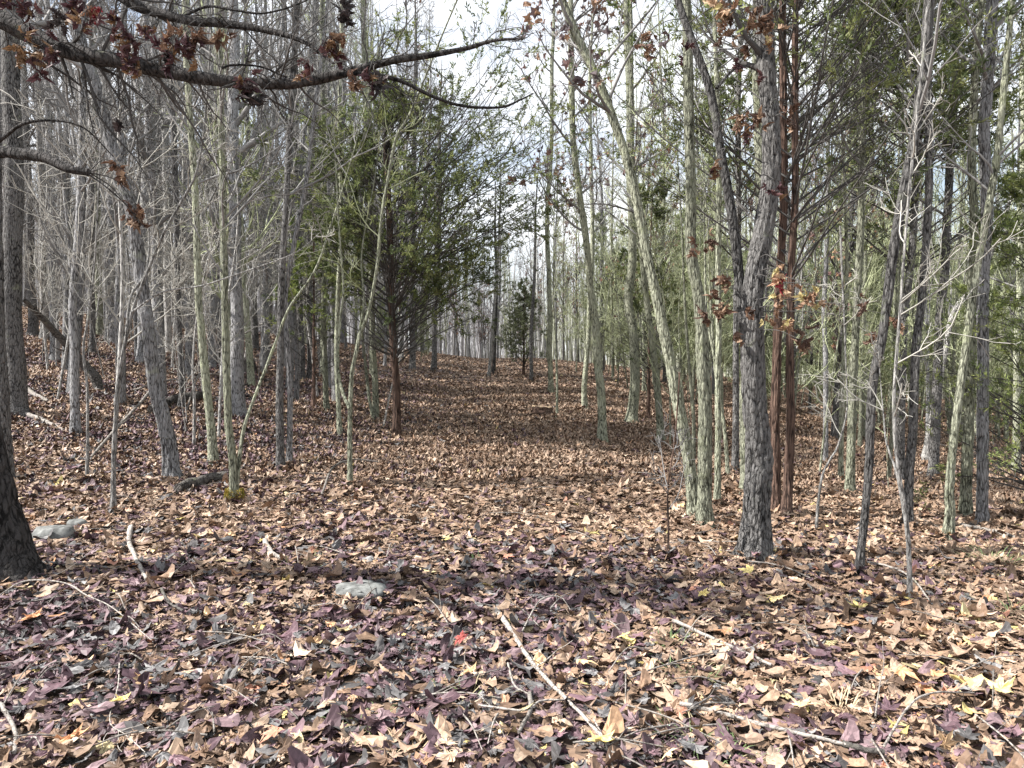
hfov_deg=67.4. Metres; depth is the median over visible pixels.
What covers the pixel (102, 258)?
brush sapling
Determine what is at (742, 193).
slender tree
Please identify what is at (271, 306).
bare tree
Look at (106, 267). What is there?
crest tree
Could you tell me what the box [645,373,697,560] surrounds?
thin tree
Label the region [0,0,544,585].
old oak
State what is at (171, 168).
bare tree
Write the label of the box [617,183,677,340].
brush sapling
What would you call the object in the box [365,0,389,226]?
bare tree
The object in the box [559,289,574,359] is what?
brush sapling
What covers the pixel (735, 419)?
red cedar
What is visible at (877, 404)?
slender tree
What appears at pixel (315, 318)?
brush sapling
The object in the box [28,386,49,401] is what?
fallen log
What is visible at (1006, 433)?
slender tree
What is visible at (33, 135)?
bare tree
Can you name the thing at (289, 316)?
bare tree
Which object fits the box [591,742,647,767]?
twig
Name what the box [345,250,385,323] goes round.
brush sapling
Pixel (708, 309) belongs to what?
brush sapling
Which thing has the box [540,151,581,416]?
thin tree
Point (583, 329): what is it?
brush sapling
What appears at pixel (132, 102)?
bare tree
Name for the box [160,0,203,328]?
bare tree
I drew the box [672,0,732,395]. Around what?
slender tree
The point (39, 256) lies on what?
crest tree
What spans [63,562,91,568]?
twig
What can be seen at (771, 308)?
brush sapling
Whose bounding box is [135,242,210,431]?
brush sapling
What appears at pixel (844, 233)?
slender tree
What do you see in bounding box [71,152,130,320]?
brush sapling
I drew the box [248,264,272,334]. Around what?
brush sapling
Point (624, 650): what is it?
fallen stick
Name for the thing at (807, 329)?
brush sapling
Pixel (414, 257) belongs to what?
red cedar
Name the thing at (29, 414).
fallen log
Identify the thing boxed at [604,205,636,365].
brush sapling
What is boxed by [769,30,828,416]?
slender tree
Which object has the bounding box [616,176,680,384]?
brush sapling
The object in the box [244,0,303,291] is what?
bare tree
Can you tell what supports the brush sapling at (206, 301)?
on the ground at (578, 752)
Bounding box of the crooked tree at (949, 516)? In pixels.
[859,0,1023,542]
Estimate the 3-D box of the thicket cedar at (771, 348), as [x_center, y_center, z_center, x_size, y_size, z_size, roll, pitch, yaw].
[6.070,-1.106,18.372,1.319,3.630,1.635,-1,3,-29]
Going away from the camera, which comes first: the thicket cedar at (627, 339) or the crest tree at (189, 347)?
the crest tree at (189, 347)
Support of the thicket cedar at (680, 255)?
on the ground at (578, 752)
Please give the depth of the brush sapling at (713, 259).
15.19 m
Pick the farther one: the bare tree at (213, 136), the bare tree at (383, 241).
the bare tree at (383, 241)
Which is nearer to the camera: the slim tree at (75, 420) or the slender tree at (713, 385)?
the slim tree at (75, 420)
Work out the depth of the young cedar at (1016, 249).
7.36 m
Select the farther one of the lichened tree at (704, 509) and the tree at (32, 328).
the tree at (32, 328)
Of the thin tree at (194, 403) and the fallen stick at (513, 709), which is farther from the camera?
the thin tree at (194, 403)
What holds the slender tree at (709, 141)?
on the ground at (578, 752)
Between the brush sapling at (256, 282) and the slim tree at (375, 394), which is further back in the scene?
the brush sapling at (256, 282)
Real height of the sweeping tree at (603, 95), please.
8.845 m
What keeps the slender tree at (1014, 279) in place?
on the ground at (578, 752)
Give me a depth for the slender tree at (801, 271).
15.40 m
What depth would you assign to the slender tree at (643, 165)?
30.94 m
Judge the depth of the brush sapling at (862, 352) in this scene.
13.51 m
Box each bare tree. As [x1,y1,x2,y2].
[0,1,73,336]
[0,13,54,197]
[0,14,66,140]
[0,16,49,238]
[0,36,44,182]
[2,0,105,285]
[20,69,37,306]
[21,0,163,394]
[21,9,111,369]
[24,0,89,317]
[24,44,63,232]
[26,7,60,313]
[27,0,62,311]
[35,0,206,404]
[50,0,209,363]
[53,35,87,231]
[58,26,142,326]
[66,0,255,395]
[69,0,194,343]
[75,5,103,310]
[88,0,163,356]
[127,10,140,204]
[131,2,181,325]
[133,0,293,347]
[135,0,171,336]
[135,5,176,248]
[141,1,184,238]
[158,0,199,303]
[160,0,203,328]
[162,0,267,368]
[163,4,198,324]
[166,0,257,337]
[167,0,270,237]
[168,2,202,258]
[169,9,213,273]
[176,0,325,418]
[177,0,250,349]
[183,3,263,245]
[194,1,311,385]
[194,59,208,324]
[196,8,241,242]
[208,0,332,387]
[240,0,266,241]
[240,0,282,362]
[241,2,311,372]
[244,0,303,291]
[245,0,285,243]
[246,13,286,208]
[246,73,260,308]
[250,0,306,366]
[251,33,282,272]
[258,39,284,333]
[259,16,287,334]
[263,0,362,373]
[272,3,319,278]
[274,0,372,347]
[275,69,318,344]
[277,4,363,364]
[283,0,336,279]
[283,0,404,374]
[298,0,380,400]
[304,0,351,338]
[307,14,347,274]
[312,1,351,387]
[330,2,354,347]
[347,0,380,344]
[347,2,365,345]
[347,3,365,357]
[348,0,398,345]
[349,0,378,352]
[363,0,391,345]
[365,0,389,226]
[365,0,428,339]
[369,4,394,346]
[374,42,397,353]
[375,0,418,365]
[376,0,427,357]
[394,39,416,285]
[399,0,438,293]
[408,2,461,352]
[425,108,452,351]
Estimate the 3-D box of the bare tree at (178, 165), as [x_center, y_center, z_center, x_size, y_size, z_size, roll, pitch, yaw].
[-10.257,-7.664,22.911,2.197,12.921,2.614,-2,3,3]
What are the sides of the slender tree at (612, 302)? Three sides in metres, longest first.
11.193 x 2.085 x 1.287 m
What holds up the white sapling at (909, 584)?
on the ground at (578, 752)
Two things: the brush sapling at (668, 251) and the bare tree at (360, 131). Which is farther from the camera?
the bare tree at (360, 131)
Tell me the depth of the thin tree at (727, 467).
8.94 m
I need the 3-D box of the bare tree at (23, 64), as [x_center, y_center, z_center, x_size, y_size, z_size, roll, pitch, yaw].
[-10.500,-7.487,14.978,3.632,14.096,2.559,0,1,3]
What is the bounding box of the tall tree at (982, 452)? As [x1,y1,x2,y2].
[913,0,1023,525]
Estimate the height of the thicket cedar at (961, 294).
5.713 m
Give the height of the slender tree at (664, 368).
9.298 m
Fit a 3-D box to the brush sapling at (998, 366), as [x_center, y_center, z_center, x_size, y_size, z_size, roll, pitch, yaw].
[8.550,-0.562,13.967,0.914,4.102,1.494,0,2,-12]
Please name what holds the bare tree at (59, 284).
on the ground at (578, 752)
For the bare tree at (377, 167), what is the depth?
30.59 m
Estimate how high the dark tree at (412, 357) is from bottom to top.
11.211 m
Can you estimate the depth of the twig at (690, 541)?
6.00 m
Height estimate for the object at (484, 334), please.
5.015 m
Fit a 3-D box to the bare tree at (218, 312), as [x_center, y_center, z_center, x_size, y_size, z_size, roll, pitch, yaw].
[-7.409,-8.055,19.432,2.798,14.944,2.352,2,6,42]
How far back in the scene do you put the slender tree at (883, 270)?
18.24 m
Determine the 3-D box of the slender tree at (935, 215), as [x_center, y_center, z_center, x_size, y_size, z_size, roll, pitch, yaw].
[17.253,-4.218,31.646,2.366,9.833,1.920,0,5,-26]
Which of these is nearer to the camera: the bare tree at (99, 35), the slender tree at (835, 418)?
the slender tree at (835, 418)
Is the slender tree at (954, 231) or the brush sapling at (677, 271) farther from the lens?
the slender tree at (954, 231)
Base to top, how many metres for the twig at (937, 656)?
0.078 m
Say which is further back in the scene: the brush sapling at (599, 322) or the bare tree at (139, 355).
the brush sapling at (599, 322)
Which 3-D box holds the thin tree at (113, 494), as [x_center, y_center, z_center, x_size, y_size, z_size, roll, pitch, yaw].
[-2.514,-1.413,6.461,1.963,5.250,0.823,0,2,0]
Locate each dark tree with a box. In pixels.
[113,0,211,410]
[382,0,469,370]
[392,64,476,370]
[477,170,506,373]
[507,126,569,381]
[634,0,904,565]
[814,0,950,530]
[868,2,1016,476]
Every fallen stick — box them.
[0,701,17,753]
[87,663,144,751]
[89,391,148,457]
[119,524,146,580]
[133,373,219,390]
[160,587,183,611]
[186,322,265,410]
[262,538,285,560]
[321,452,384,494]
[382,349,426,426]
[478,699,564,711]
[494,607,608,745]
[507,662,529,693]
[517,691,532,733]
[522,595,569,631]
[608,646,655,671]
[672,619,772,665]
[679,701,845,745]
[745,560,812,577]
[842,739,884,754]
[850,561,930,601]
[882,678,984,747]
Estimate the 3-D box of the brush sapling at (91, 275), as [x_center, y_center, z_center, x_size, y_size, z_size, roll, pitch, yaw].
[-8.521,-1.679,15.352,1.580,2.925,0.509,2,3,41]
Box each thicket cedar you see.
[375,285,405,348]
[405,299,431,361]
[416,283,443,353]
[566,210,625,357]
[591,249,628,359]
[599,248,628,371]
[608,270,650,366]
[614,290,629,366]
[653,161,732,376]
[654,207,715,387]
[668,195,701,359]
[682,233,739,368]
[710,256,731,374]
[722,242,795,390]
[739,267,796,409]
[765,281,812,399]
[781,215,842,402]
[798,252,852,404]
[819,229,893,413]
[828,203,931,406]
[828,237,924,423]
[883,235,959,395]
[924,256,960,382]
[931,252,965,380]
[943,252,1023,428]
[943,274,1022,414]
[957,245,1023,440]
[989,190,1023,389]
[994,331,1023,414]
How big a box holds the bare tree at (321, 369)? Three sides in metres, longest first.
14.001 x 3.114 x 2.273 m
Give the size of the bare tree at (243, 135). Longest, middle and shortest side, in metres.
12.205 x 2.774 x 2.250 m
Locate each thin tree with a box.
[41,40,113,481]
[86,0,336,515]
[171,110,238,450]
[342,133,376,419]
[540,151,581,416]
[627,0,747,457]
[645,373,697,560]
[671,82,746,475]
[798,226,882,535]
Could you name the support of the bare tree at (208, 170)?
on the ground at (578, 752)
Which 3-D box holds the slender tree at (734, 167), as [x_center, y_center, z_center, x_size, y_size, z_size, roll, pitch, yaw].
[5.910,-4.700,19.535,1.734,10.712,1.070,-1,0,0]
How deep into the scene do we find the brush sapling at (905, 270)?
17.30 m
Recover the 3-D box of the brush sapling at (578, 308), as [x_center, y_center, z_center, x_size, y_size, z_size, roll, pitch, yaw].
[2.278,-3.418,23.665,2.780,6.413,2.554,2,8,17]
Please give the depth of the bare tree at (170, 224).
28.68 m
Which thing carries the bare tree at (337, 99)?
on the ground at (578, 752)
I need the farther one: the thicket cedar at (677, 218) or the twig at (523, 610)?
the thicket cedar at (677, 218)
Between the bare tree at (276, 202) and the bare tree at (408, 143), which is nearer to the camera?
the bare tree at (276, 202)
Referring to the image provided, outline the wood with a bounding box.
[22,33,1022,403]
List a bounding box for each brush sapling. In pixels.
[0,2,234,449]
[20,40,88,369]
[22,76,160,398]
[22,168,63,328]
[24,93,89,346]
[25,174,102,281]
[26,174,104,365]
[36,211,86,362]
[45,129,136,344]
[51,220,113,377]
[57,134,105,300]
[60,147,162,340]
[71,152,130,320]
[77,240,169,371]
[84,227,107,361]
[86,84,183,283]
[89,232,132,329]
[98,187,163,299]
[102,208,131,302]
[103,61,217,299]
[124,20,263,367]
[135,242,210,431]
[137,151,205,295]
[151,50,333,436]
[156,283,219,422]
[161,144,253,402]
[169,228,221,391]
[180,226,206,378]
[192,232,218,367]
[214,71,328,396]
[242,64,288,358]
[246,258,260,308]
[247,266,260,358]
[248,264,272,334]
[250,248,279,337]
[250,253,300,395]
[275,89,403,310]
[287,240,320,360]
[296,296,319,368]
[301,220,363,375]
[340,296,356,358]
[343,242,357,348]
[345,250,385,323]
[353,268,378,360]
[535,147,621,379]
[540,170,626,372]
[542,193,599,359]
[544,266,574,333]
[545,269,585,363]
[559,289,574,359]
[560,309,570,364]
[566,199,634,388]
[582,217,626,383]
[582,217,643,360]
[582,290,610,354]
[591,283,623,368]
[594,194,627,362]
[600,155,693,444]
[600,166,685,395]
[601,270,625,373]
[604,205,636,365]
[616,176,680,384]
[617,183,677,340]
[652,204,732,403]
[655,228,710,401]
[660,286,693,423]
[664,183,698,367]
[664,200,731,343]
[674,136,808,365]
[683,208,742,400]
[688,243,739,372]
[724,232,796,399]
[763,243,785,395]
[769,47,958,407]
[771,136,869,375]
[795,156,927,472]
[795,254,820,403]
[808,321,830,422]
[810,243,887,427]
[812,112,957,416]
[828,310,870,397]
[843,307,925,486]
[858,166,991,419]
[867,232,908,430]
[869,129,963,360]
[871,321,892,423]
[885,301,935,437]
[903,217,959,422]
[905,84,1023,432]
[908,170,1012,392]
[908,230,951,364]
[915,129,1008,433]
[922,260,960,403]
[924,253,953,414]
[930,304,961,399]
[933,216,968,410]
[935,198,965,359]
[943,309,976,415]
[954,253,1023,438]
[975,347,995,445]
[989,266,1023,379]
[989,312,1023,422]
[989,347,1021,440]
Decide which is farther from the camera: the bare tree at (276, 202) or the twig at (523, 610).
the bare tree at (276, 202)
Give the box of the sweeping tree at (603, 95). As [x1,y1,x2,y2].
[518,0,708,515]
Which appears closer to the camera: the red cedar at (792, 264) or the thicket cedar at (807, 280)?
the red cedar at (792, 264)
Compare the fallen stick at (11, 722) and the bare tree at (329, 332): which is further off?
the bare tree at (329, 332)
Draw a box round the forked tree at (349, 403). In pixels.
[309,0,468,485]
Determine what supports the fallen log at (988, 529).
on the ground at (578, 752)
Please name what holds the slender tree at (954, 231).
on the ground at (578, 752)
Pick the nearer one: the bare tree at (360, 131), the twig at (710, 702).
the twig at (710, 702)
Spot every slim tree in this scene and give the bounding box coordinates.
[0,116,15,477]
[12,0,156,438]
[240,0,353,400]
[309,0,466,418]
[320,0,420,434]
[489,0,616,393]
[547,0,643,410]
[552,0,674,440]
[672,0,811,504]
[789,4,909,480]
[789,5,912,462]
[804,0,996,480]
[950,25,1023,469]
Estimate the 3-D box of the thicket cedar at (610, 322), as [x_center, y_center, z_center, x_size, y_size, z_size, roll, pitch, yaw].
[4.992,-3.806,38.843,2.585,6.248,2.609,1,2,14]
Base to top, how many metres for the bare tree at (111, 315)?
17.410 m
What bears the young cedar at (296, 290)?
on the ground at (578, 752)
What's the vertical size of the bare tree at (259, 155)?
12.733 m
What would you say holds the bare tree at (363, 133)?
on the ground at (578, 752)
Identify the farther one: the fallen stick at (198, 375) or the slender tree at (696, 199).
the slender tree at (696, 199)
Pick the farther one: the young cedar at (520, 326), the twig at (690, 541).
the young cedar at (520, 326)
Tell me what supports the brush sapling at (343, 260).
on the ground at (578, 752)
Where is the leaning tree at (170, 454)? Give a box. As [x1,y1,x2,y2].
[0,0,183,479]
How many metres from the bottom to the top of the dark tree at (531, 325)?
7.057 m
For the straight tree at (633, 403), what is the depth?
14.34 m
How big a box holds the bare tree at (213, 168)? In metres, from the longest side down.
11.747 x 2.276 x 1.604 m
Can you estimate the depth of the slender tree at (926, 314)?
14.23 m
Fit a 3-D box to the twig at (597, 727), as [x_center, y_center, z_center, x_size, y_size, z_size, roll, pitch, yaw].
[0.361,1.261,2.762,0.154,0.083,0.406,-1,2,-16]
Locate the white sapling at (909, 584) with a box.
[816,6,1023,599]
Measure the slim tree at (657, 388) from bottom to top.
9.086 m
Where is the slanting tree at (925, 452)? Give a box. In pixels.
[906,86,1023,459]
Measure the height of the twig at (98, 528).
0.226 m
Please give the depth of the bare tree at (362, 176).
23.61 m
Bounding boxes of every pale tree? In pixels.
[486,151,542,376]
[804,0,977,492]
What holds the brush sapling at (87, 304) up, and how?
on the ground at (578, 752)
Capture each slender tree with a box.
[567,81,627,370]
[584,10,626,378]
[599,62,685,343]
[600,0,692,374]
[611,100,672,289]
[613,56,670,390]
[643,71,680,382]
[645,60,674,357]
[665,0,734,353]
[666,93,713,380]
[666,155,683,339]
[667,142,682,338]
[668,36,743,369]
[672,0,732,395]
[674,47,742,278]
[677,11,745,425]
[681,99,710,404]
[701,59,743,376]
[721,4,833,428]
[721,70,753,400]
[724,105,735,280]
[725,109,801,321]
[726,0,751,297]
[729,138,755,254]
[741,2,799,350]
[743,43,802,339]
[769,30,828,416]
[771,205,811,397]
[776,125,806,390]
[784,148,837,411]
[787,114,813,301]
[795,2,904,439]
[795,112,817,374]
[798,140,831,375]
[803,175,838,391]
[813,64,878,361]
[814,108,867,333]
[814,149,839,388]
[821,52,906,438]
[828,2,907,380]
[832,80,860,407]
[836,1,901,447]
[837,25,892,319]
[849,13,920,412]
[869,12,944,350]
[876,21,936,427]
[876,50,941,433]
[876,107,905,392]
[899,137,946,404]
[905,91,954,409]
[915,86,976,433]
[919,167,942,396]
[931,0,1020,437]
[952,156,967,391]
[969,31,1023,438]
[991,126,1013,400]
[992,4,1023,457]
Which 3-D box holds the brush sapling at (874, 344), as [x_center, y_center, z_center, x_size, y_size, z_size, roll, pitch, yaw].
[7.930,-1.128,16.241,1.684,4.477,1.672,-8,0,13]
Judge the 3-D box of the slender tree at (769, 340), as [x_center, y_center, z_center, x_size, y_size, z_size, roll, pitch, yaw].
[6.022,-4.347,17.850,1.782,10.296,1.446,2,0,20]
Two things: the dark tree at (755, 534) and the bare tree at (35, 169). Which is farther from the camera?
the bare tree at (35, 169)
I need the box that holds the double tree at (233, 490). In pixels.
[153,0,380,505]
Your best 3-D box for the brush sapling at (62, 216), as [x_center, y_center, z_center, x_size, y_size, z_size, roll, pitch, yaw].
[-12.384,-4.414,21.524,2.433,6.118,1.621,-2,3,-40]
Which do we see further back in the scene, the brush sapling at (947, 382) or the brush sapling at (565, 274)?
the brush sapling at (565, 274)
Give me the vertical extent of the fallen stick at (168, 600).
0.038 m
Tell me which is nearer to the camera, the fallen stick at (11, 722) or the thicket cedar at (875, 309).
the fallen stick at (11, 722)
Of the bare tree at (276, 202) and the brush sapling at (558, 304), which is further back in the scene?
the brush sapling at (558, 304)
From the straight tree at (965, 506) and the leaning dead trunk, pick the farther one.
the leaning dead trunk
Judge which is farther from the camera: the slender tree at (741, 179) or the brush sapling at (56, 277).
the slender tree at (741, 179)
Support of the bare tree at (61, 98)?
on the ground at (578, 752)
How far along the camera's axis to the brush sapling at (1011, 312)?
14.55 m
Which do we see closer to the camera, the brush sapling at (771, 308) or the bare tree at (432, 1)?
the brush sapling at (771, 308)
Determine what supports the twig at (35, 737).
on the ground at (578, 752)
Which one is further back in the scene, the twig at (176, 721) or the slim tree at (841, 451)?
the slim tree at (841, 451)
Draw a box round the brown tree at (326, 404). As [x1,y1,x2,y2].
[284,0,344,410]
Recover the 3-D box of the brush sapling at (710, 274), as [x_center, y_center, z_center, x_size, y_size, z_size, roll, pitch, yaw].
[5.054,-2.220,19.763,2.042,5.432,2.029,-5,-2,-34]
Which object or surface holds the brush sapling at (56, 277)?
on the ground at (578, 752)
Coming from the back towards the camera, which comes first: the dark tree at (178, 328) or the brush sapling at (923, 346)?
the brush sapling at (923, 346)
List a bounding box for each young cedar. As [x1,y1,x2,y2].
[250,163,369,406]
[489,277,546,374]
[599,177,709,418]
[828,143,1023,520]
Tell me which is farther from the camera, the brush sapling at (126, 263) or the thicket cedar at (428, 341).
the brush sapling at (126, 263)
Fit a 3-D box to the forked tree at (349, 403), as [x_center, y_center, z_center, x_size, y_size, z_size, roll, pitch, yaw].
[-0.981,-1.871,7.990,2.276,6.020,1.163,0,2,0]
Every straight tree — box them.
[565,0,705,422]
[918,0,1023,516]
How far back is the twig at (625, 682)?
3.30 m
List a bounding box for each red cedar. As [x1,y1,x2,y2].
[212,0,662,437]
[516,0,1023,517]
[640,0,830,472]
[668,0,955,511]
[788,0,1023,479]
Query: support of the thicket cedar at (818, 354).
on the ground at (578, 752)
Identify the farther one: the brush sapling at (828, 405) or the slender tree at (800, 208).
the slender tree at (800, 208)
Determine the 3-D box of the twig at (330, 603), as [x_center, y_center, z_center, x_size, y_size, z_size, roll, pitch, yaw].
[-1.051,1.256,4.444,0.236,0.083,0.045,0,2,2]
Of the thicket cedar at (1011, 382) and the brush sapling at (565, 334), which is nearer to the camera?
the thicket cedar at (1011, 382)
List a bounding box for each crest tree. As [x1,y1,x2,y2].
[0,0,74,339]
[21,0,130,360]
[27,5,139,336]
[32,1,168,339]
[51,0,210,352]
[111,0,253,375]
[127,3,198,354]
[177,0,291,328]
[194,0,302,350]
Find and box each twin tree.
[226,0,440,472]
[249,0,427,467]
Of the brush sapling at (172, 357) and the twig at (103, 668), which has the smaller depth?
the twig at (103, 668)
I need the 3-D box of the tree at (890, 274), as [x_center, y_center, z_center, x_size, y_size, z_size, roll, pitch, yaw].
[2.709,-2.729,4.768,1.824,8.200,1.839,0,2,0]
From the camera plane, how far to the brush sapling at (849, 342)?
15.77 m
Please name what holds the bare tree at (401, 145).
on the ground at (578, 752)
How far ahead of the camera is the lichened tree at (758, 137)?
8.17 m
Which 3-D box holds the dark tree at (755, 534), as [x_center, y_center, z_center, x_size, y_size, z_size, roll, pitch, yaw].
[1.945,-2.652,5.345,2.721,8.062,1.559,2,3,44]
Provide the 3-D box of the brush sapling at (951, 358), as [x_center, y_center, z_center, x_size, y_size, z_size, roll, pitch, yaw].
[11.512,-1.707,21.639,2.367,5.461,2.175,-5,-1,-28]
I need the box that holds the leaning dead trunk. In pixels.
[22,283,103,389]
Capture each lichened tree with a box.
[103,0,309,466]
[678,0,776,494]
[682,0,715,529]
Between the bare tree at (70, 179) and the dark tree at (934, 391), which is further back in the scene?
the bare tree at (70, 179)
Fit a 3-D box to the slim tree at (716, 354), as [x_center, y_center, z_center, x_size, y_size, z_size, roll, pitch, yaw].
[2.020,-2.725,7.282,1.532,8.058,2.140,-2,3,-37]
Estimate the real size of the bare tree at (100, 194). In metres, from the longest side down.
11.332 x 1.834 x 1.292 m
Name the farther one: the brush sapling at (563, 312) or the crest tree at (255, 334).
the brush sapling at (563, 312)
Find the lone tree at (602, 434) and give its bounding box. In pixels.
[490,0,640,442]
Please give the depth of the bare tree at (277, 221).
19.02 m
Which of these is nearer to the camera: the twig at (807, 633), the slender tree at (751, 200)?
the twig at (807, 633)
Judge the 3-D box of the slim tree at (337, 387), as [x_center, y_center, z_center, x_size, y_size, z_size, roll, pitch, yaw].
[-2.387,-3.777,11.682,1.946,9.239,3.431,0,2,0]
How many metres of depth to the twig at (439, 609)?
4.33 m
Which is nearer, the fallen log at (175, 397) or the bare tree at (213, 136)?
the fallen log at (175, 397)
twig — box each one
[0,734,74,745]
[4,650,55,703]
[31,736,41,749]
[33,592,131,605]
[34,664,58,685]
[36,661,60,677]
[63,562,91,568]
[64,527,126,530]
[66,726,164,757]
[73,660,117,684]
[102,593,130,610]
[111,717,207,742]
[115,650,141,659]
[161,704,214,732]
[165,560,190,582]
[178,634,264,659]
[202,631,273,643]
[207,709,217,732]
[208,682,257,705]
[233,644,270,678]
[242,651,294,666]
[260,633,283,643]
[270,697,298,719]
[311,595,350,607]
[357,579,375,607]
[415,683,498,704]
[418,649,505,702]
[427,594,448,623]
[431,620,459,638]
[459,599,491,607]
[463,714,488,749]
[486,508,542,515]
[487,712,504,746]
[501,595,538,626]
[523,486,559,489]
[549,590,574,609]
[568,520,596,541]
[573,715,662,749]
[589,718,641,767]
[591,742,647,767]
[601,619,625,629]
[604,715,675,746]
[613,701,720,741]
[617,671,626,695]
[618,723,729,747]
[629,657,694,678]
[656,637,748,668]
[672,541,708,544]
[674,676,726,684]
[682,693,734,712]
[684,611,723,636]
[689,685,728,708]
[695,515,724,533]
[703,535,736,541]
[710,579,735,592]
[737,618,810,626]
[783,733,800,767]
[798,615,814,646]
[844,669,864,694]
[870,738,889,767]
[873,597,971,628]
[874,640,899,717]
[896,648,979,667]
[960,649,1023,671]
[974,711,1023,767]
[992,665,1002,708]
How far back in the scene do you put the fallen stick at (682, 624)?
3.94 m
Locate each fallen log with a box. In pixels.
[25,411,64,430]
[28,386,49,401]
[147,391,203,413]
[173,470,227,492]
[960,523,1021,537]
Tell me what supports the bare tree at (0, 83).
on the ground at (578, 752)
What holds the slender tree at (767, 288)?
on the ground at (578, 752)
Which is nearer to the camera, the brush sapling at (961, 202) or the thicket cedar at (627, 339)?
the brush sapling at (961, 202)
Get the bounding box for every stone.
[32,525,75,539]
[66,518,87,525]
[333,580,388,599]
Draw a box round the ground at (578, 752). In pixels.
[0,314,1023,767]
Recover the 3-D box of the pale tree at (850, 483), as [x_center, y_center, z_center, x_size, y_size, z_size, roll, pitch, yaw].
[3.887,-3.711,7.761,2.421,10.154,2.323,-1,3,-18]
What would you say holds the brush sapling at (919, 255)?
on the ground at (578, 752)
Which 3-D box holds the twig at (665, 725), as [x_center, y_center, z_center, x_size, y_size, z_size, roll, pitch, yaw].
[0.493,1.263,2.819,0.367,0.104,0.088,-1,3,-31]
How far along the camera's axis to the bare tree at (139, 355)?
17.18 m
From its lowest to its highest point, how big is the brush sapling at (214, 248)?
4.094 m
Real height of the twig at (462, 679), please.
0.107 m
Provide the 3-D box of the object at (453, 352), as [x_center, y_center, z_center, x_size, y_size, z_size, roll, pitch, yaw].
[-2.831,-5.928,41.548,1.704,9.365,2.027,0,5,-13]
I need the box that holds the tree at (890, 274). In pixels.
[852,0,1003,580]
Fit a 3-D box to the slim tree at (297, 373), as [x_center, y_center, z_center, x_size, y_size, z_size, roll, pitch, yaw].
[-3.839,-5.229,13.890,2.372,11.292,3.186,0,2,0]
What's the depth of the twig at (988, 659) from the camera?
3.56 m
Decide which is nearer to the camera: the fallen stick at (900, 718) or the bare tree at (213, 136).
the fallen stick at (900, 718)
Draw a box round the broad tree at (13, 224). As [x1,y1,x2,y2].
[1,0,152,417]
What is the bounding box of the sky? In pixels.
[20,0,1023,359]
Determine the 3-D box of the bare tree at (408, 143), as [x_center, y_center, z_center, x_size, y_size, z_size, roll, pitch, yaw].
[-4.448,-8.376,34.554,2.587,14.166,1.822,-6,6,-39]
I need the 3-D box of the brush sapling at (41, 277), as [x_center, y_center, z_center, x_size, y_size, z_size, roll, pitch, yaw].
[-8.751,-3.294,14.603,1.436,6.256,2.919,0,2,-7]
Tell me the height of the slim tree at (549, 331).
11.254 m
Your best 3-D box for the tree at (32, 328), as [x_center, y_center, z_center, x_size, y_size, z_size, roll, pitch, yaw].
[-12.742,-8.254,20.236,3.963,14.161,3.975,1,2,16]
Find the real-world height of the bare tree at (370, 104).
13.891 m
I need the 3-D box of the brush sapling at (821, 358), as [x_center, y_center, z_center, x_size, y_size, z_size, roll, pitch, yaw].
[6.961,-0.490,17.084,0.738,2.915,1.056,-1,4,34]
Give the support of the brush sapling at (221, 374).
on the ground at (578, 752)
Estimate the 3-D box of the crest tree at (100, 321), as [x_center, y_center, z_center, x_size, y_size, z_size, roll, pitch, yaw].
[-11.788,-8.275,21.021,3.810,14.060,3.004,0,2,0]
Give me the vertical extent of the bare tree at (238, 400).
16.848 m
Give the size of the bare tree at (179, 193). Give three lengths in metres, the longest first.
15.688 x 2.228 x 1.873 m

